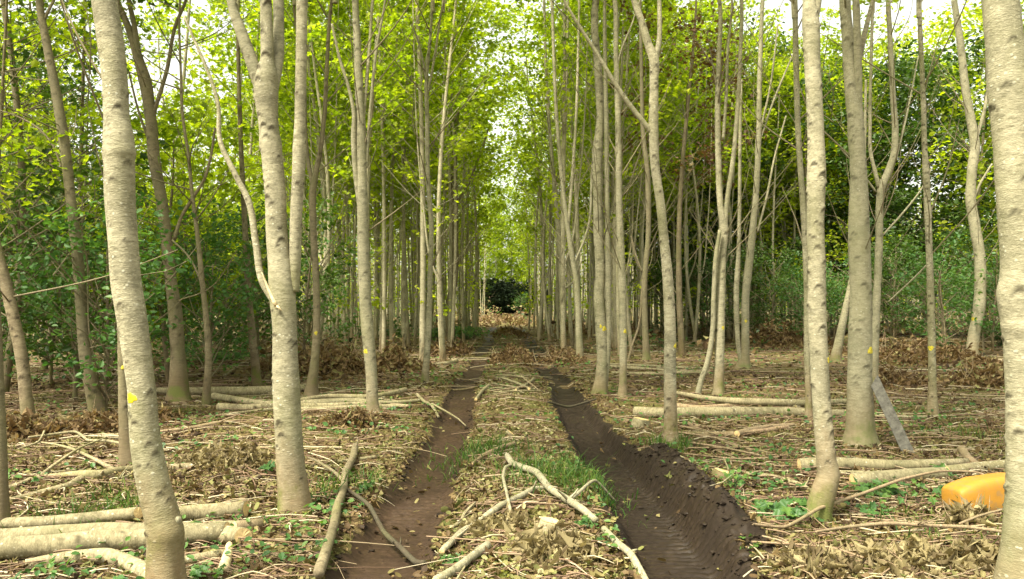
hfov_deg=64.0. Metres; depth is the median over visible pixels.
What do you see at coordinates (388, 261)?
tree
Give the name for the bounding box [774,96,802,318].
tree
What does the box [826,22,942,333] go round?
tree
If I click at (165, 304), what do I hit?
shrub
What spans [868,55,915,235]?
tree
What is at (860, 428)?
tree
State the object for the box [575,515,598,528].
herb plant
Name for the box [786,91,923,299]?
tree
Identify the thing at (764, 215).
tree
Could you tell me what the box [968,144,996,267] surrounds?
tree
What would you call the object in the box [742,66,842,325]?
tree
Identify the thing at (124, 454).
tree
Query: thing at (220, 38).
tree
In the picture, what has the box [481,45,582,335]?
tree
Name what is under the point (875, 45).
tree
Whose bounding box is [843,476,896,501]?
herb plant
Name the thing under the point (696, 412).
log
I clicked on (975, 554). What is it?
brash heap
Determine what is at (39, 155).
tree
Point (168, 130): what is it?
tree
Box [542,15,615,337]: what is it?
tree
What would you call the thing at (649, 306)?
tree
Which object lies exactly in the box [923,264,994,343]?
shrub
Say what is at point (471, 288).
tree
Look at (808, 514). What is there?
branch
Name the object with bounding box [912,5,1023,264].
tree
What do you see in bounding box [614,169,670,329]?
tree
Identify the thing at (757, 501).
herb plant
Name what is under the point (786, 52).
tree
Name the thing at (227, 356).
herb plant
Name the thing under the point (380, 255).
tree
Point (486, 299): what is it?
evergreen tree
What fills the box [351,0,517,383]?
tree
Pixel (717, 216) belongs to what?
tree
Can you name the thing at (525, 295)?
evergreen tree
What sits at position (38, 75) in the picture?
tree
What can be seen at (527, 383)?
branch
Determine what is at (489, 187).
tree
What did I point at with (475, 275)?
tree
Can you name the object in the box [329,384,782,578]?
mud clods
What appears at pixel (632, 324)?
brash heap
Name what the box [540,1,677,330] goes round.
tree
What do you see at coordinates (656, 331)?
withered undergrowth
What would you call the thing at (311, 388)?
tree
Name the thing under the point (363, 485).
herb plant
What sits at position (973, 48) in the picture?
tree
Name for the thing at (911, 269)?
shrub
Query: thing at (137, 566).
log
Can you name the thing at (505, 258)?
tree
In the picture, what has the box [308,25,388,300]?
tree
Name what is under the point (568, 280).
tree
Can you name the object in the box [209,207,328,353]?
shrub
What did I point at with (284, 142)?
tree
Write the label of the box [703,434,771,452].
stick
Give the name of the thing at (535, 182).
tree
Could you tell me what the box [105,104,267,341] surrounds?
tree leaves
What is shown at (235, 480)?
branch
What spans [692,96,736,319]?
tree
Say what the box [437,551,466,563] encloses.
herb plant
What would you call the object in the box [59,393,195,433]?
brash heap
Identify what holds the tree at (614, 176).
on the ground at (504, 403)
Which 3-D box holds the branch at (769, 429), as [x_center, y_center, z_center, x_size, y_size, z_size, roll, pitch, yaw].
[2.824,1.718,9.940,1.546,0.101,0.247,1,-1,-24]
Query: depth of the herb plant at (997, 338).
30.27 m
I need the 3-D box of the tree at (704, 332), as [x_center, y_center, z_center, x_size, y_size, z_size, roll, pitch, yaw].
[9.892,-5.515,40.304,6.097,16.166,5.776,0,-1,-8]
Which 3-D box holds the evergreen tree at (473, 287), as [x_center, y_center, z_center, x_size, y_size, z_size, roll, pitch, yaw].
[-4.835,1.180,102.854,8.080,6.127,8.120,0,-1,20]
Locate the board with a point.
(893, 420)
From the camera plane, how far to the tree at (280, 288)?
6.13 m
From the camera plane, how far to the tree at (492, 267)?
104.70 m
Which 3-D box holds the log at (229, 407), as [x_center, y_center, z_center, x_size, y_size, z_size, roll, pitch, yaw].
[-2.949,1.780,12.688,3.072,0.135,0.312,0,-1,-17]
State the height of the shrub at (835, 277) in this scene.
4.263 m
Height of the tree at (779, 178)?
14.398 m
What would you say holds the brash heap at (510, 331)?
on the ground at (504, 403)
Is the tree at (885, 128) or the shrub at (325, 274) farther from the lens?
the tree at (885, 128)
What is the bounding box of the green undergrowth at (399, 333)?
[3,300,998,356]
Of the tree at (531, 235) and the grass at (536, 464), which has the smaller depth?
the grass at (536, 464)
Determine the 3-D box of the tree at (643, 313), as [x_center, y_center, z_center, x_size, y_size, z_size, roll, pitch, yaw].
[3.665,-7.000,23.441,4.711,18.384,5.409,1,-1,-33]
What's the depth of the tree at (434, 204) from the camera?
38.59 m
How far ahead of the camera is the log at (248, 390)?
14.23 m
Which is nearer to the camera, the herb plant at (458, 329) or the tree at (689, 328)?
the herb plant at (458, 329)
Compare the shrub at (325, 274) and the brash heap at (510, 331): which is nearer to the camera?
the shrub at (325, 274)
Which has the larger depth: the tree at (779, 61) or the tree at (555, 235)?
the tree at (555, 235)
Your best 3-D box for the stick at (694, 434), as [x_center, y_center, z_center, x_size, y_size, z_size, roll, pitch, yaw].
[2.290,1.701,9.270,0.107,0.054,1.220,1,-1,-29]
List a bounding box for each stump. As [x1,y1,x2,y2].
[537,517,564,531]
[631,417,649,427]
[711,468,734,479]
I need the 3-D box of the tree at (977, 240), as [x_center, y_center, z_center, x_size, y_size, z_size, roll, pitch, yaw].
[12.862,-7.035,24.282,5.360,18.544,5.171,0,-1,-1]
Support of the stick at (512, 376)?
on the stick at (530, 383)
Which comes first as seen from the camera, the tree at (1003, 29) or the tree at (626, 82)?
the tree at (1003, 29)
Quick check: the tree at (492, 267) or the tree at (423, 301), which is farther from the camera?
the tree at (492, 267)
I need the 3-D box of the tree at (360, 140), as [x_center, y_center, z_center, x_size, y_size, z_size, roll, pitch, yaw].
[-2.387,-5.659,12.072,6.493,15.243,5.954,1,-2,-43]
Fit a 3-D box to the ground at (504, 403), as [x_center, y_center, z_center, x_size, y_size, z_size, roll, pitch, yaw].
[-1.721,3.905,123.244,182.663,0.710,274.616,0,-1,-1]
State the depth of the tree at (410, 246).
54.00 m
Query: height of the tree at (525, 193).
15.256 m
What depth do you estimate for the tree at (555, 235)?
55.50 m
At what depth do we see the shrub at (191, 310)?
22.35 m
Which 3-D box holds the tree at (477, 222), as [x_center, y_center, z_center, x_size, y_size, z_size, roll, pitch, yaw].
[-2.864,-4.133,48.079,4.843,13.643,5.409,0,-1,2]
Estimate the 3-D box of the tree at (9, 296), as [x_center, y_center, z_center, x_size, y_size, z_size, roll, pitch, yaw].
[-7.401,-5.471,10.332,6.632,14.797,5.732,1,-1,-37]
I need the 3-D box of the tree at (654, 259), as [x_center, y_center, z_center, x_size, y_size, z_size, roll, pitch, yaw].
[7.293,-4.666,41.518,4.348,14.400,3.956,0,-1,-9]
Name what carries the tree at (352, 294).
on the ground at (504, 403)
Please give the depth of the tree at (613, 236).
29.08 m
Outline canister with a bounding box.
[941,472,1004,512]
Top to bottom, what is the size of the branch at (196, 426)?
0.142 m
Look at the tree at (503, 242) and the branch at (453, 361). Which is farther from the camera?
the tree at (503, 242)
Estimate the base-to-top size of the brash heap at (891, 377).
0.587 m
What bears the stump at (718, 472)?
on the ground at (504, 403)
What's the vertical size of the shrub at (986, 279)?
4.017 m
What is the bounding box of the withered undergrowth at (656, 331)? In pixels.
[1,300,1000,354]
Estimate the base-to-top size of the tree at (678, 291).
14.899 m
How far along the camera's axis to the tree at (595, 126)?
34.11 m
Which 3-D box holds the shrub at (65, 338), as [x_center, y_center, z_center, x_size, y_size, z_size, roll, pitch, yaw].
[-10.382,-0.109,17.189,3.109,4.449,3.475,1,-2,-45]
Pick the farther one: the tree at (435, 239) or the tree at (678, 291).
the tree at (435, 239)
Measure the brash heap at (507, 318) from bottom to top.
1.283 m
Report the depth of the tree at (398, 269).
43.59 m
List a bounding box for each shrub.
[0,121,188,398]
[0,173,71,352]
[0,180,114,383]
[0,182,85,379]
[0,191,202,409]
[0,218,92,377]
[1,215,66,362]
[22,267,108,361]
[39,241,116,350]
[61,193,218,359]
[97,209,242,349]
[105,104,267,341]
[141,206,305,375]
[142,194,289,357]
[143,220,238,343]
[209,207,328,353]
[212,185,382,357]
[217,206,309,342]
[255,237,376,346]
[473,281,494,311]
[506,290,531,313]
[648,259,702,329]
[650,246,711,324]
[659,252,740,339]
[691,246,779,342]
[703,239,793,327]
[739,241,802,332]
[756,251,832,331]
[770,257,847,335]
[783,255,882,339]
[784,260,848,335]
[828,226,946,344]
[847,231,951,341]
[871,249,926,342]
[882,231,997,346]
[889,247,996,345]
[920,240,1000,349]
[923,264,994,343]
[933,217,1001,353]
[948,255,1002,347]
[970,250,999,294]
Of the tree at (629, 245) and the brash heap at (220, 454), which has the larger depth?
the tree at (629, 245)
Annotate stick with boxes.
[480,387,524,393]
[490,386,540,391]
[491,383,536,389]
[494,390,540,392]
[495,374,528,378]
[513,373,538,389]
[678,431,751,450]
[679,425,718,434]
[680,441,759,455]
[681,423,740,439]
[684,453,779,457]
[688,439,742,460]
[688,446,759,448]
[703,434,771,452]
[712,458,783,466]
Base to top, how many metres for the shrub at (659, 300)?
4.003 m
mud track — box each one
[324,326,498,578]
[514,325,774,578]
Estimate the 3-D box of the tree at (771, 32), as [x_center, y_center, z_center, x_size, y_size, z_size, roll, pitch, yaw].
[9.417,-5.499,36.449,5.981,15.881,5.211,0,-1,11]
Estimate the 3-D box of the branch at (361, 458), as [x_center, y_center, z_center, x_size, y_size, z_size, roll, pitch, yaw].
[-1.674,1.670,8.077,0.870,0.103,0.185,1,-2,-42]
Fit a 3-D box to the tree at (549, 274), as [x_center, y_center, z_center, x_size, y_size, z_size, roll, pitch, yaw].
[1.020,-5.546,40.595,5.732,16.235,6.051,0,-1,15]
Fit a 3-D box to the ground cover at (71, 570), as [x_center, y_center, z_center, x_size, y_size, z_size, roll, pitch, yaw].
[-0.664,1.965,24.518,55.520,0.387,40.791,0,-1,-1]
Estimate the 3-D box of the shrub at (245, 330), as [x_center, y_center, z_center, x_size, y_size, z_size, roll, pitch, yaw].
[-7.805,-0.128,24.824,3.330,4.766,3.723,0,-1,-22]
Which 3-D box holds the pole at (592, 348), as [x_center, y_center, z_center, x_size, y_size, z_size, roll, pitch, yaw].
[3.971,2.124,30.277,3.621,0.121,0.633,1,-2,-42]
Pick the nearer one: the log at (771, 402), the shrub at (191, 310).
the log at (771, 402)
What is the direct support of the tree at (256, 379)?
on the ground at (504, 403)
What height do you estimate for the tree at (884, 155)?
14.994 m
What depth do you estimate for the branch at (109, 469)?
7.32 m
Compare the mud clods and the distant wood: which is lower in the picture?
the mud clods
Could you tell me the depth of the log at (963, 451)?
8.23 m
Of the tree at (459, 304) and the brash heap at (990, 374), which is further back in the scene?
the tree at (459, 304)
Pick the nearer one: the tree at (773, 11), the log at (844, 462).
the log at (844, 462)
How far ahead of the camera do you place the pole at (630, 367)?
19.43 m
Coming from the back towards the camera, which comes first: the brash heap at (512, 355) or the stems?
the stems
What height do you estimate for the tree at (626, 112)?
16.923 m
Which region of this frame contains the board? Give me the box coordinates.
[871,375,914,453]
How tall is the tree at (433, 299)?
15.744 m
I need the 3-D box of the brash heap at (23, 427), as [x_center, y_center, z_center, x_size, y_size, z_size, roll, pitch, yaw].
[-5.580,1.629,9.769,1.404,0.463,2.098,0,-1,-1]
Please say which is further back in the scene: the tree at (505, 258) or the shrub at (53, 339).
the tree at (505, 258)
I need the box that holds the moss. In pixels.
[68,348,1003,578]
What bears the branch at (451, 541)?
on the ground at (504, 403)
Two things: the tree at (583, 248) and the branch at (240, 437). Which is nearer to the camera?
the branch at (240, 437)
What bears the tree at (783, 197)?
on the ground at (504, 403)
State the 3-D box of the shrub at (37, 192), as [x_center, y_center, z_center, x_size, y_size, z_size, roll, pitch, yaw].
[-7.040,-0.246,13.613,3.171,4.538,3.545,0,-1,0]
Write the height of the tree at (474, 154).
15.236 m
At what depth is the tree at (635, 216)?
39.05 m
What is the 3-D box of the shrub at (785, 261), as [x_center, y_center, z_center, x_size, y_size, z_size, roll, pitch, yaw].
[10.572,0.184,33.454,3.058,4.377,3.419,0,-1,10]
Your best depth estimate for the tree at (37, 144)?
12.47 m
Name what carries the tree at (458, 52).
on the ground at (504, 403)
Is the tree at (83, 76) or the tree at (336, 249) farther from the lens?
the tree at (336, 249)
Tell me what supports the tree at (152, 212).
on the ground at (504, 403)
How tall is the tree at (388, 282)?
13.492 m
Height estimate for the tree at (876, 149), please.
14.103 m
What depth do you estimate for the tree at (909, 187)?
38.37 m
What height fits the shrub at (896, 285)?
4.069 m
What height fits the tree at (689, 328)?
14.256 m
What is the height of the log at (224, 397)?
0.180 m
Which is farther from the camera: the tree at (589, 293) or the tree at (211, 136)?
the tree at (211, 136)
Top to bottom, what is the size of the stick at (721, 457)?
0.050 m
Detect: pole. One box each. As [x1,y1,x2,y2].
[591,345,655,349]
[609,365,709,370]
[610,363,713,369]
[611,371,709,375]
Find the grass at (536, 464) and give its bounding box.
[0,383,1003,555]
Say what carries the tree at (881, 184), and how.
on the ground at (504, 403)
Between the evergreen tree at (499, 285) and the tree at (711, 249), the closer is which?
the tree at (711, 249)
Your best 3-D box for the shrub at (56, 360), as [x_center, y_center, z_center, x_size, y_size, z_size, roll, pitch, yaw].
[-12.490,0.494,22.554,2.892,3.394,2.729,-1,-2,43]
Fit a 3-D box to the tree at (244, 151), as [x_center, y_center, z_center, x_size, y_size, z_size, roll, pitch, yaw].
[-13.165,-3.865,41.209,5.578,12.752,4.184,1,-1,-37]
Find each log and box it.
[0,507,142,527]
[0,522,229,559]
[0,522,252,543]
[24,548,145,577]
[143,549,224,564]
[156,384,319,394]
[179,501,249,520]
[208,404,414,416]
[211,393,365,403]
[215,520,238,523]
[216,402,415,410]
[218,541,232,575]
[233,518,263,529]
[300,387,407,400]
[301,396,384,402]
[312,399,420,403]
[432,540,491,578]
[633,406,845,417]
[677,391,846,405]
[677,403,729,406]
[797,457,969,470]
[839,470,867,474]
[849,467,947,486]
[945,460,1004,473]
[957,445,978,462]
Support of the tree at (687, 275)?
on the ground at (504, 403)
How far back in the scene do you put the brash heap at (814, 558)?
4.71 m
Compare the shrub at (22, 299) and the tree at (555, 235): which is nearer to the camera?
the shrub at (22, 299)
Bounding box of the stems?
[3,109,997,338]
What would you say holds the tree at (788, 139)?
on the ground at (504, 403)
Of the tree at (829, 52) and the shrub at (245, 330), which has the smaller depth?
the shrub at (245, 330)
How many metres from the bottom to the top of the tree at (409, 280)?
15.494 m
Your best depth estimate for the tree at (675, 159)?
33.06 m
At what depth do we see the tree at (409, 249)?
55.04 m
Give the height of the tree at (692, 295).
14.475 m
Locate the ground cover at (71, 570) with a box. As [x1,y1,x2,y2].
[8,332,1004,578]
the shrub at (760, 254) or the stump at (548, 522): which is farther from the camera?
the shrub at (760, 254)
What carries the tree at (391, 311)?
on the ground at (504, 403)
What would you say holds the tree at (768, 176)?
on the ground at (504, 403)
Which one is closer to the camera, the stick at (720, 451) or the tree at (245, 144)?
the stick at (720, 451)
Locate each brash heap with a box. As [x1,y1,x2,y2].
[6,406,113,443]
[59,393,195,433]
[167,439,275,474]
[238,351,299,374]
[261,329,378,383]
[307,405,407,431]
[376,333,442,374]
[430,335,476,360]
[454,501,538,542]
[471,312,536,330]
[486,342,543,370]
[490,326,535,340]
[506,520,619,576]
[536,343,592,366]
[543,314,591,335]
[584,320,659,343]
[726,310,847,350]
[765,537,866,578]
[801,326,1003,370]
[822,533,968,578]
[830,363,950,389]
[927,348,1004,390]
[934,532,999,578]
[935,495,999,529]
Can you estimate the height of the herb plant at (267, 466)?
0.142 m
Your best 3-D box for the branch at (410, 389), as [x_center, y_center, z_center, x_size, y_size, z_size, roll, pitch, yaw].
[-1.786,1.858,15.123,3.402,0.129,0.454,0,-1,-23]
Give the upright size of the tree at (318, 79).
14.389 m
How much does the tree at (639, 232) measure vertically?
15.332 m
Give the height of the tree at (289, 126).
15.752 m
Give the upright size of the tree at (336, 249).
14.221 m
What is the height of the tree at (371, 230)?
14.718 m
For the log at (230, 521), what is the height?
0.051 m
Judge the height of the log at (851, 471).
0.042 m
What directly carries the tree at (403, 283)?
on the ground at (504, 403)
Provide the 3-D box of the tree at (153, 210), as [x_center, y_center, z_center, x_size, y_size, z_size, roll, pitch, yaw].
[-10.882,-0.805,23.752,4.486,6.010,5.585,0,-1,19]
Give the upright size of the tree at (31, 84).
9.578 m
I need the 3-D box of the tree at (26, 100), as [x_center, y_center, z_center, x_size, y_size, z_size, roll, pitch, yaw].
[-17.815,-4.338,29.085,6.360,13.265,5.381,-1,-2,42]
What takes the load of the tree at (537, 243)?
on the ground at (504, 403)
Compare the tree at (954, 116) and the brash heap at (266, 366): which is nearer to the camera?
the brash heap at (266, 366)
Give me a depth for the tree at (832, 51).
41.15 m
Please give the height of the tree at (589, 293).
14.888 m
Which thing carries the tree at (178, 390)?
on the ground at (504, 403)
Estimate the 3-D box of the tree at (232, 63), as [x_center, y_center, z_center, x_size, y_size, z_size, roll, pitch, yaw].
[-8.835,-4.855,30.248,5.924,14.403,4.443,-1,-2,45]
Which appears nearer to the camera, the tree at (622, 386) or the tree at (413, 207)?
the tree at (622, 386)
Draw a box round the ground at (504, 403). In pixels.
[0,309,1004,578]
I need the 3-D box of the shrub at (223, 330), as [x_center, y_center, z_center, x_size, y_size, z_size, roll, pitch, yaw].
[-5.420,0.310,14.471,2.772,3.447,2.936,-1,-2,41]
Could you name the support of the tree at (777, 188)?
on the ground at (504, 403)
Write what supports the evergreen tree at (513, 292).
on the ground at (504, 403)
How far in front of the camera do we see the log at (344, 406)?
12.27 m
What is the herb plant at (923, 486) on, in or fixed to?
on the ground at (504, 403)
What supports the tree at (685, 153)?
on the ground at (504, 403)
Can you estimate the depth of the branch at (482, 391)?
13.77 m
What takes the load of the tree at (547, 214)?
on the ground at (504, 403)
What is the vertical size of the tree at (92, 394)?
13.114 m
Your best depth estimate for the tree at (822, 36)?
44.94 m
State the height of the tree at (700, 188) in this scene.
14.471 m
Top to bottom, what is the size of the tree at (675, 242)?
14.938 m
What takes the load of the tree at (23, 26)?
on the ground at (504, 403)
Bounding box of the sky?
[0,0,1023,311]
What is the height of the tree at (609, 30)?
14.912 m
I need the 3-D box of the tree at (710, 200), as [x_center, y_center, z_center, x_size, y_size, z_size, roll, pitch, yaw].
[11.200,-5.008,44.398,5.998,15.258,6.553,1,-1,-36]
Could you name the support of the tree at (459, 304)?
on the ground at (504, 403)
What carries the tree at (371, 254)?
on the ground at (504, 403)
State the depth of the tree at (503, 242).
107.54 m
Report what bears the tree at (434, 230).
on the ground at (504, 403)
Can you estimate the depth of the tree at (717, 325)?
14.42 m
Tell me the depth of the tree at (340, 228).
40.99 m
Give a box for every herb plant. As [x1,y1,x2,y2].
[186,351,269,361]
[188,564,223,578]
[258,460,275,472]
[355,478,382,492]
[399,327,438,339]
[432,326,496,339]
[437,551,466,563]
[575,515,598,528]
[719,469,750,488]
[735,491,772,509]
[750,496,823,522]
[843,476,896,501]
[844,501,897,520]
[864,476,945,507]
[930,463,957,476]
[980,323,1001,345]
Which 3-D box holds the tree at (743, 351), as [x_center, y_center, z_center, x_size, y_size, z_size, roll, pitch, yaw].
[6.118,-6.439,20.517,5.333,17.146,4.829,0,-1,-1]
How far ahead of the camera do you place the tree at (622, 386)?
14.02 m
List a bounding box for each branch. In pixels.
[9,437,200,501]
[18,430,118,449]
[78,464,132,495]
[161,415,239,431]
[164,432,274,451]
[175,472,265,499]
[223,346,270,376]
[307,439,358,578]
[307,454,379,466]
[320,382,495,393]
[347,487,426,565]
[415,393,465,425]
[432,358,458,364]
[437,566,465,578]
[439,481,557,552]
[450,501,475,529]
[472,441,516,464]
[475,384,489,399]
[500,377,529,389]
[502,453,616,522]
[515,377,534,389]
[547,398,596,407]
[601,526,648,578]
[680,455,810,490]
[689,425,789,436]
[734,423,794,436]
[751,539,863,558]
[752,470,982,528]
[815,509,1002,532]
[875,409,1004,418]
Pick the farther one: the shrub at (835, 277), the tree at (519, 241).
the tree at (519, 241)
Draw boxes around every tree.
[0,0,127,267]
[0,0,136,413]
[0,0,178,391]
[0,0,181,371]
[0,0,188,300]
[0,0,236,380]
[0,2,95,297]
[0,14,76,260]
[0,20,90,352]
[0,30,142,337]
[0,241,186,418]
[0,305,10,520]
[1,45,89,336]
[3,82,104,337]
[6,58,103,295]
[19,0,244,402]
[23,0,259,404]
[29,69,291,382]
[47,169,225,316]
[60,0,131,465]
[91,0,186,578]
[99,0,236,345]
[100,166,212,323]
[104,153,223,346]
[126,0,247,195]
[141,86,216,252]
[148,152,264,334]
[169,0,324,385]
[171,0,294,348]
[171,0,325,353]
[179,180,309,344]
[183,0,313,513]
[185,90,245,182]
[189,193,303,344]
[192,0,351,347]
[203,91,290,331]
[207,57,307,204]
[209,0,339,303]
[214,59,310,202]
[221,26,340,336]
[223,6,329,200]
[226,0,409,341]
[230,0,350,343]
[235,21,338,321]
[241,0,379,344]
[242,0,409,345]
[243,0,405,339]
[252,29,378,264]
[259,0,413,396]
[282,0,394,341]
[282,15,408,339]
[284,0,435,345]
[284,0,455,352]
[285,71,342,274]
[286,72,349,330]
[287,0,451,303]
[306,12,395,337]
[306,28,371,336]
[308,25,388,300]
[308,48,408,341]
[317,0,494,350]
[318,0,434,412]
[319,24,374,334]
[320,204,352,302]
[325,9,401,331]
[330,13,417,337]
[334,107,396,289]
[335,0,447,346]
[335,204,381,326]
[337,82,409,302]
[339,0,500,360]
[341,103,412,310]
[341,161,389,298]
[341,198,373,328]
[344,0,521,361]
[345,1,472,336]
[346,4,484,345]
[347,0,466,348]
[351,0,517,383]
[353,108,424,335]
[356,175,395,305]
[364,0,527,357]
[365,0,528,346]
[365,99,430,307]
[368,0,520,343]
[370,170,410,327]
[371,43,471,343]
[372,171,407,317]
[375,16,465,335]
[380,168,409,309]
[381,185,434,330]
[386,24,499,336]
[386,183,441,291]
[387,89,471,327]
[388,166,426,307]
[394,132,432,287]
[395,75,465,290]
[396,56,500,324]
[397,113,469,305]
[406,0,520,334]
[409,0,536,340]
[412,112,489,308]
[424,120,502,327]
[425,131,483,308]
[426,217,448,327]
[431,1,535,338]
[431,48,514,326]
[433,2,490,344]
[442,107,518,325]
[444,113,501,329]
[444,114,519,296]
[446,172,503,299]
[446,194,487,278]
[447,146,504,312]
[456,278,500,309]
[458,69,519,326]
[458,112,506,325]
[471,284,512,315]
[473,17,583,334]
[476,183,510,278]
[478,0,590,339]
[479,275,519,314]
[480,199,517,281]
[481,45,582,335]
[481,187,521,280]
[486,40,594,340]
[490,168,532,283]
[490,282,540,315]
[491,277,527,313]
[493,135,548,329]
[494,126,548,328]
[494,285,537,315]
[498,0,653,309]
[498,70,561,333]
[502,0,631,351]
[502,195,537,282]
[503,113,555,306]
[504,0,629,347]
[504,0,650,344]
[505,183,554,313]
[514,102,583,300]
[516,280,554,306]
[518,128,585,315]
[520,0,580,347]
[521,0,600,362]
[523,167,556,270]
[526,0,695,355]
[530,0,682,347]
[530,112,588,307]
[533,0,638,263]
[536,73,589,334]
[538,128,588,319]
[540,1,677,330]
[540,26,664,339]
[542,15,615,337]
[543,1,653,298]
[547,61,633,249]
[551,0,649,395]
[551,0,693,397]
[553,0,698,352]
[553,105,610,330]
[556,0,685,348]
[563,0,678,445]
[570,37,662,280]
[571,0,716,305]
[573,73,670,328]
[583,0,689,334]
[600,1,739,332]
[603,0,773,356]
[603,127,665,308]
[609,28,695,335]
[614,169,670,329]
[620,0,697,359]
[622,79,746,295]
[624,50,695,330]
[625,111,717,332]
[626,0,753,339]
[626,56,699,332]
[626,76,650,324]
[627,178,658,326]
[628,23,727,337]
[632,0,768,341]
[637,86,742,320]
[638,1,733,339]
[648,42,802,297]
[651,84,782,329]
[663,34,763,336]
[664,0,792,338]
[664,21,708,313]
[667,42,747,334]
[667,95,728,334]
[670,33,773,304]
[673,9,838,330]
[677,0,806,395]
[681,0,792,335]
[686,65,774,305]
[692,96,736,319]
[699,88,766,333]
[702,6,800,332]
[702,65,785,328]
[714,0,795,368]
[714,0,882,418]
[717,53,900,329]
[720,43,804,328]
[725,51,838,326]
[730,36,911,327]
[731,144,795,315]
[737,62,803,315]
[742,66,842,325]
[743,44,805,328]
[744,15,877,323]
[744,58,866,299]
[745,65,827,319]
[769,32,836,314]
[771,35,946,298]
[771,38,876,254]
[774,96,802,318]
[777,0,915,447]
[782,47,940,286]
[785,46,900,335]
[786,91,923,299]
[788,91,945,296]
[797,104,880,333]
[800,27,917,282]
[801,0,908,245]
[802,0,839,521]
[820,0,993,414]
[824,51,886,332]
[824,56,909,362]
[826,0,982,380]
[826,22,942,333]
[834,84,910,246]
[835,5,995,305]
[846,51,996,336]
[847,44,994,304]
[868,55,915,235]
[883,0,1023,319]
[887,24,998,315]
[910,80,996,334]
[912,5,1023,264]
[918,0,999,355]
[951,24,1023,272]
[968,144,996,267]
[981,0,1023,578]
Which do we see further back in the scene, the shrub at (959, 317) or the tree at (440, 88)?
the shrub at (959, 317)
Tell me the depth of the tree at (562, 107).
25.27 m
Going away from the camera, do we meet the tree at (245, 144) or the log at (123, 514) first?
the log at (123, 514)
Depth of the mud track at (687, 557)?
6.57 m
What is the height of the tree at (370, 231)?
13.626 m
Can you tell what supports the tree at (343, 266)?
on the ground at (504, 403)
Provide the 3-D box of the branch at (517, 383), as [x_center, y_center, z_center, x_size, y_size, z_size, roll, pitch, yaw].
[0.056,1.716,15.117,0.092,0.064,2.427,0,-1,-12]
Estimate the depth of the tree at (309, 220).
40.58 m
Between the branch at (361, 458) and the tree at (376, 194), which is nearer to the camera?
the branch at (361, 458)
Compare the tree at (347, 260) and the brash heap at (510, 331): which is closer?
the tree at (347, 260)
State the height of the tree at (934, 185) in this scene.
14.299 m
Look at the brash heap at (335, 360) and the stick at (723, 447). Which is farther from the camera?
the brash heap at (335, 360)
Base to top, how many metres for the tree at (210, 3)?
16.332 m
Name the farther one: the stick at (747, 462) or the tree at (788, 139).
the tree at (788, 139)
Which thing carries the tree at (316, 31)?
on the ground at (504, 403)
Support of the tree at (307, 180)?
on the ground at (504, 403)
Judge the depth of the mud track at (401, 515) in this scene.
6.72 m
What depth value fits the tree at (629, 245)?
37.16 m
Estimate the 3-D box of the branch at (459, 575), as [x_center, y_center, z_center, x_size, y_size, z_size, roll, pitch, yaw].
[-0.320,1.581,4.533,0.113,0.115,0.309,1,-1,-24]
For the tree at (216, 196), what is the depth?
24.19 m
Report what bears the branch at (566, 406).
on the mud track at (687, 557)
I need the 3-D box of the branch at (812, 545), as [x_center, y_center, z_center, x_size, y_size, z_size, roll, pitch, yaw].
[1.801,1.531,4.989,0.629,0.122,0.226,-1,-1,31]
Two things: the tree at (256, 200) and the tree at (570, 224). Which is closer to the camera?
the tree at (256, 200)
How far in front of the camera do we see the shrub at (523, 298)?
97.14 m
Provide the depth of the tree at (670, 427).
9.01 m
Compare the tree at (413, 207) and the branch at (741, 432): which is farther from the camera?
the tree at (413, 207)
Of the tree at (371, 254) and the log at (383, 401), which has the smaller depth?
the log at (383, 401)
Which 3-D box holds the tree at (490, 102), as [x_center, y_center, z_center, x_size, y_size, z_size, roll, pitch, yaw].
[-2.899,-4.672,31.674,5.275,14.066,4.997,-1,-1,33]
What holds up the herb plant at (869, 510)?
on the ground at (504, 403)
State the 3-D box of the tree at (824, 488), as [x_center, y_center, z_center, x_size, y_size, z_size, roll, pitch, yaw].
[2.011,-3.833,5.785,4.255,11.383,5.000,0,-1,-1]
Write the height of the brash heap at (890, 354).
1.189 m
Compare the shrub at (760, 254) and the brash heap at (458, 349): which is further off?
the shrub at (760, 254)
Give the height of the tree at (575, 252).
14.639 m
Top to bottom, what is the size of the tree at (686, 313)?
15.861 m
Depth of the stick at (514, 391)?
13.27 m
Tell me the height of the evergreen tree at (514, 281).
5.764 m
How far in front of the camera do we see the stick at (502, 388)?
14.46 m
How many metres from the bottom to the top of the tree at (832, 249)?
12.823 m
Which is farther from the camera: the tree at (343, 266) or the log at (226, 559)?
the tree at (343, 266)
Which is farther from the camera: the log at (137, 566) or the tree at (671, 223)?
the tree at (671, 223)
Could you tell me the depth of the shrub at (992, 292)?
26.57 m
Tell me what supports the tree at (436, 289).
on the ground at (504, 403)
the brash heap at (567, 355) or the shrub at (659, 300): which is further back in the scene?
the shrub at (659, 300)
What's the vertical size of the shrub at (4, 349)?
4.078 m
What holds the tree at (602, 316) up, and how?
on the ground at (504, 403)
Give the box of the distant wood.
[1,183,996,317]
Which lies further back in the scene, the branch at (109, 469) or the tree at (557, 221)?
the tree at (557, 221)
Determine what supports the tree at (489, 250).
on the ground at (504, 403)
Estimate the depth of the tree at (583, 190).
30.15 m
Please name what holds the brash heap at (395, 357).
on the ground at (504, 403)
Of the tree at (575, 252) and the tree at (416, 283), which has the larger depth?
the tree at (575, 252)
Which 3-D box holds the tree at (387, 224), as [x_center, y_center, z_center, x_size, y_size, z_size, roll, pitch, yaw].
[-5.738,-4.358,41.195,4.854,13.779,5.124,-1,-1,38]

